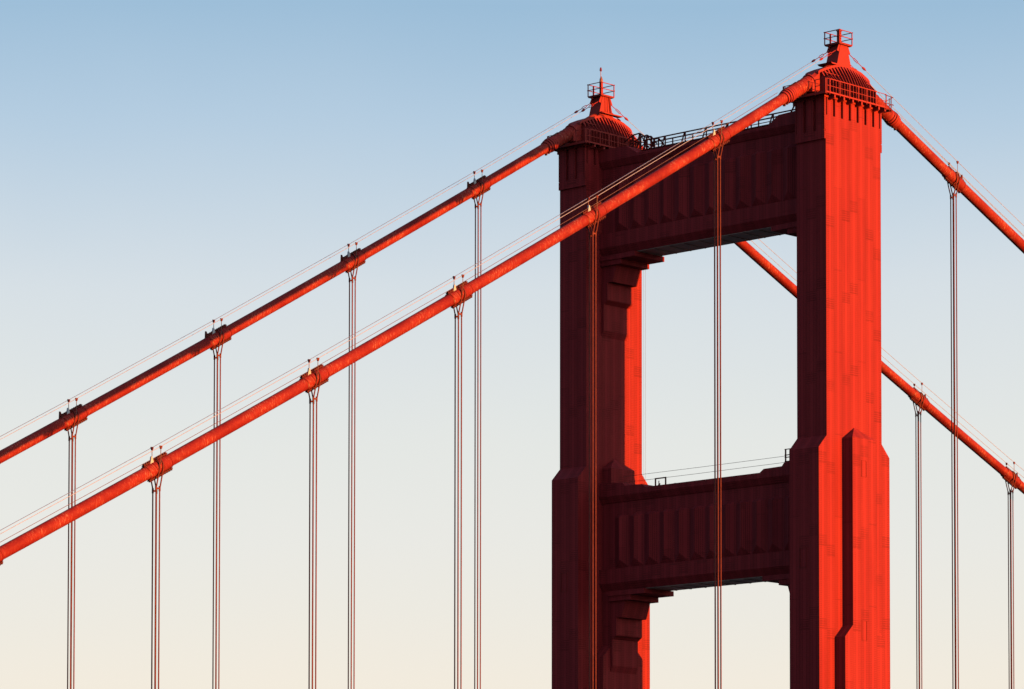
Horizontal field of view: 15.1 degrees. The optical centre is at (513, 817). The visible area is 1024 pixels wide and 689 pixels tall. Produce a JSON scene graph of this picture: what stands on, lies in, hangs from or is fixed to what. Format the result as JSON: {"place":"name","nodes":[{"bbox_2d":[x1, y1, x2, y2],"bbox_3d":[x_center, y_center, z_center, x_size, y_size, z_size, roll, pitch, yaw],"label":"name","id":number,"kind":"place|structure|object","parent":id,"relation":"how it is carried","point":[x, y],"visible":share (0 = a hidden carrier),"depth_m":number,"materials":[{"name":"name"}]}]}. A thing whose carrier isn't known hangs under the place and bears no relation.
{"place":"outdoors","nodes":[
{"label":"outdoors","id":0,"kind":"place"},
{"bbox_2d":[0,0,1023,688],"label":"sky","id":1,"kind":"structure","parent":0,"point":[166,165],"materials":[{"name":"blue"}]},
{"label":"water","id":2,"kind":"structure","parent":0,"visible":0},
{"bbox_2d":[547,29,893,688],"bbox_3d":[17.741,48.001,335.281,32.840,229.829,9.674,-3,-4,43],"label":"bridge tower","id":3,"kind":"structure","parent":2,"relation":"on","point":[808,523],"depth_m":335.25,"materials":[{"name":"metal"}]},
{"bbox_2d":[0,103,590,436],"bbox_3d":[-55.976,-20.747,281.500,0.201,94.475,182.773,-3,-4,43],"label":"hand rope","id":4,"kind":"object","parent":3,"relation":"attached to","point":[576,111],"visible":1,"depth_m":322.60,"materials":[{"name":"metal"}]},
{"bbox_2d":[0,102,596,439],"bbox_3d":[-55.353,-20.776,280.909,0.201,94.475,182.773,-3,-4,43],"label":"hand rope","id":5,"kind":"object","parent":3,"relation":"attached to","point":[583,110],"visible":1,"depth_m":321.57,"materials":[{"name":"metal"}]},
{"bbox_2d":[0,51,828,530],"bbox_3d":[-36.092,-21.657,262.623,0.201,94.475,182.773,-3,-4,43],"label":"hand rope","id":6,"kind":"object","parent":3,"relation":"attached to","point":[414,299],"visible":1,"depth_m":293.27,"materials":[{"name":"metal"}]},
{"bbox_2d":[1,50,835,533],"bbox_3d":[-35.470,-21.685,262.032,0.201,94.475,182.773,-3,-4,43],"label":"hand rope","id":7,"kind":"object","parent":3,"relation":"attached to","point":[415,302],"visible":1,"depth_m":291.55,"materials":[{"name":"metal"}]},
{"bbox_2d":[0,65,1023,558],"bbox_3d":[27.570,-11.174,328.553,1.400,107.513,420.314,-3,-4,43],"label":"cable","id":8,"kind":"object","parent":3,"relation":"attached to","point":[798,89],"visible":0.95,"depth_m":297.66,"materials":[{"name":"paint"}]},
{"bbox_2d":[0,549,3,564],"bbox_3d":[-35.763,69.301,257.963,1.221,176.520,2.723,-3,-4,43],"label":"suspender","id":9,"kind":"object","parent":8,"relation":"hanging from","point":[1,557],"visible":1,"depth_m":262.65,"materials":[{"name":"paint"}]},
{"bbox_2d":[141,445,173,688],"bbox_3d":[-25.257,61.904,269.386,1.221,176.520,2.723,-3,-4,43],"label":"suspender","id":10,"kind":"object","parent":8,"relation":"hanging from","point":[161,465],"visible":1,"depth_m":273.13,"materials":[{"name":"paint"}]},
{"bbox_2d":[299,358,329,688],"bbox_3d":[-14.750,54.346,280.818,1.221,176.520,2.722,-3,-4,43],"label":"suspender","id":11,"kind":"object","parent":8,"relation":"hanging from","point":[317,376],"visible":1,"depth_m":284.45,"materials":[{"name":"paint"}]},
{"bbox_2d":[1,93,776,541],"bbox_3d":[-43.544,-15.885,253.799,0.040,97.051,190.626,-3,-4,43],"label":"hand rope","id":12,"kind":"object","parent":8,"relation":"attached to","point":[367,337],"visible":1,"depth_m":289.50,"materials":[{"name":"metal"}]},
{"bbox_2d":[445,274,473,688],"bbox_3d":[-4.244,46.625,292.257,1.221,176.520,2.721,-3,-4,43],"label":"suspender","id":13,"kind":"object","parent":8,"relation":"hanging from","point":[461,293],"visible":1,"depth_m":295.64,"materials":[{"name":"paint"}]},
{"bbox_2d":[580,195,606,688],"bbox_3d":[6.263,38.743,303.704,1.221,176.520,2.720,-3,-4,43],"label":"suspender","id":14,"kind":"object","parent":8,"relation":"hanging from","point":[596,213],"visible":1,"depth_m":307.05,"materials":[{"name":"paint"}]},
{"bbox_2d":[706,120,730,688],"bbox_3d":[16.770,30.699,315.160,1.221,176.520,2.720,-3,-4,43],"label":"suspender","id":15,"kind":"object","parent":8,"relation":"hanging from","point":[720,137],"visible":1,"depth_m":318.02,"materials":[{"name":"paint"}]},
{"bbox_2d":[942,161,965,688],"bbox_3d":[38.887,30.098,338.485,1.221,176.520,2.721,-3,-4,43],"label":"suspender","id":16,"kind":"object","parent":8,"relation":"hanging from","point":[955,180],"visible":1,"depth_m":341.63,"materials":[{"name":"paint"}]},
{"bbox_2d":[905,121,1023,236],"bbox_3d":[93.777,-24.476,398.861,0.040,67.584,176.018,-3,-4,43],"label":"hand rope","id":17,"kind":"object","parent":8,"relation":"attached to","point":[959,174],"visible":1,"depth_m":343.13,"materials":[{"name":"metal"}]},
{"bbox_2d":[0,113,1023,493],"bbox_3d":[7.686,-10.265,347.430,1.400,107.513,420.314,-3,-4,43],"label":"cable","id":18,"kind":"object","parent":3,"relation":"attached to","point":[552,143],"visible":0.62,"depth_m":329.66,"materials":[{"name":"paint"}]},
{"bbox_2d":[59,398,87,688],"bbox_3d":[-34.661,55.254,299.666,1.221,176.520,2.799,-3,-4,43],"label":"suspender","id":19,"kind":"object","parent":18,"relation":"hanging from","point":[76,415],"visible":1,"depth_m":303.34,"materials":[{"name":"paint"}]},
{"bbox_2d":[205,318,231,688],"bbox_3d":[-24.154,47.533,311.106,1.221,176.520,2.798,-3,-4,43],"label":"suspender","id":20,"kind":"object","parent":18,"relation":"hanging from","point":[220,335],"visible":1,"depth_m":314.63,"materials":[{"name":"paint"}]},
{"bbox_2d":[340,242,366,688],"bbox_3d":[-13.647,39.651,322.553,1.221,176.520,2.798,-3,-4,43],"label":"suspender","id":21,"kind":"object","parent":18,"relation":"hanging from","point":[354,259],"visible":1,"depth_m":325.96,"materials":[{"name":"paint"}]},
{"bbox_2d":[467,169,491,688],"bbox_3d":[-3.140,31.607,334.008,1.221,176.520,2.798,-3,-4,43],"label":"suspender","id":22,"kind":"object","parent":18,"relation":"hanging from","point":[480,186],"visible":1,"depth_m":337.20,"materials":[{"name":"paint"}]},
{"bbox_2d":[715,246,719,466],"bbox_3d":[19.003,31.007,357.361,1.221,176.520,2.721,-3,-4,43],"label":"suspender","id":23,"kind":"object","parent":18,"relation":"hanging from","point":[715,366],"visible":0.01,"depth_m":360.83,"materials":[{"name":"paint"}]},
{"bbox_2d":[908,383,929,688],"bbox_3d":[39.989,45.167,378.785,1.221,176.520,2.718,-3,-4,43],"label":"suspender","id":24,"kind":"object","parent":18,"relation":"hanging from","point":[920,400],"visible":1,"depth_m":382.27,"materials":[{"name":"paint"}]},
{"bbox_2d":[1001,462,1020,688],"bbox_3d":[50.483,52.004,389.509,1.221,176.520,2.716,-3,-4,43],"label":"suspender","id":25,"kind":"object","parent":18,"relation":"hanging from","point":[1012,478],"visible":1,"depth_m":393.18,"materials":[{"name":"paint"}]},
{"bbox_2d":[599,67,602,93],"bbox_3d":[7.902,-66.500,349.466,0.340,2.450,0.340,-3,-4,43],"label":"aviation beacon","id":26,"kind":"object","parent":3,"relation":"on","point":[601,79],"visible":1,"depth_m":349.40,"materials":[{"name":"orange paint"}]},
{"bbox_2d":[645,270,645,442],"bbox_3d":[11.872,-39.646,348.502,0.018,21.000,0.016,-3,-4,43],"label":"hanging line","id":27,"kind":"object","parent":3,"relation":"hanging from","point":[645,356],"visible":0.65,"depth_m":348.59,"materials":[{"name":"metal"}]},
{"bbox_2d":[624,456,783,476],"bbox_3d":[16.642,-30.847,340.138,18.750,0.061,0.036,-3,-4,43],"label":"safety line","id":28,"kind":"object","parent":3,"relation":"attached to","point":[705,466],"visible":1,"depth_m":339.93,"materials":[{"name":"metal"}]},
{"bbox_2d":[624,462,783,482],"bbox_3d":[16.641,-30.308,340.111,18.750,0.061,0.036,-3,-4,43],"label":"safety line","id":29,"kind":"object","parent":3,"relation":"attached to","point":[707,472],"visible":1,"depth_m":339.77,"materials":[{"name":"metal"}]},
{"bbox_2d":[611,105,1023,470],"bbox_3d":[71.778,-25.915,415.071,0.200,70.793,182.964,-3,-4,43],"label":"hand rope","id":30,"kind":"object","parent":3,"relation":"attached to","point":[792,269],"visible":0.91,"depth_m":379.55,"materials":[{"name":"metal"}]},
{"bbox_2d":[612,113,1023,477],"bbox_3d":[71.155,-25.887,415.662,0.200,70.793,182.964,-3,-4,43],"label":"hand rope","id":31,"kind":"object","parent":3,"relation":"attached to","point":[881,355],"visible":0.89,"depth_m":383.13,"materials":[{"name":"metal"}]},
{"bbox_2d":[836,30,841,41],"bbox_3d":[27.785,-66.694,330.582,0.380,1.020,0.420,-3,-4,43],"label":"beacon cabinet","id":32,"kind":"object","parent":3,"relation":"on","point":[838,36],"visible":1,"depth_m":330.49,"materials":[{"name":"red metal"}]},
{"bbox_2d":[849,54,1023,225],"bbox_3d":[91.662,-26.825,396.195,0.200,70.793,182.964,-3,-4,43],"label":"hand rope","id":33,"kind":"object","parent":3,"relation":"attached to","point":[863,68],"visible":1,"depth_m":340.28,"materials":[{"name":"metal"}]},
{"bbox_2d":[851,65,1021,233],"bbox_3d":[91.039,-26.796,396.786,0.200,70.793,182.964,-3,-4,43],"label":"hand rope","id":34,"kind":"object","parent":3,"relation":"attached to","point":[943,157],"visible":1,"depth_m":341.97,"materials":[{"name":"metal"}]}
]}

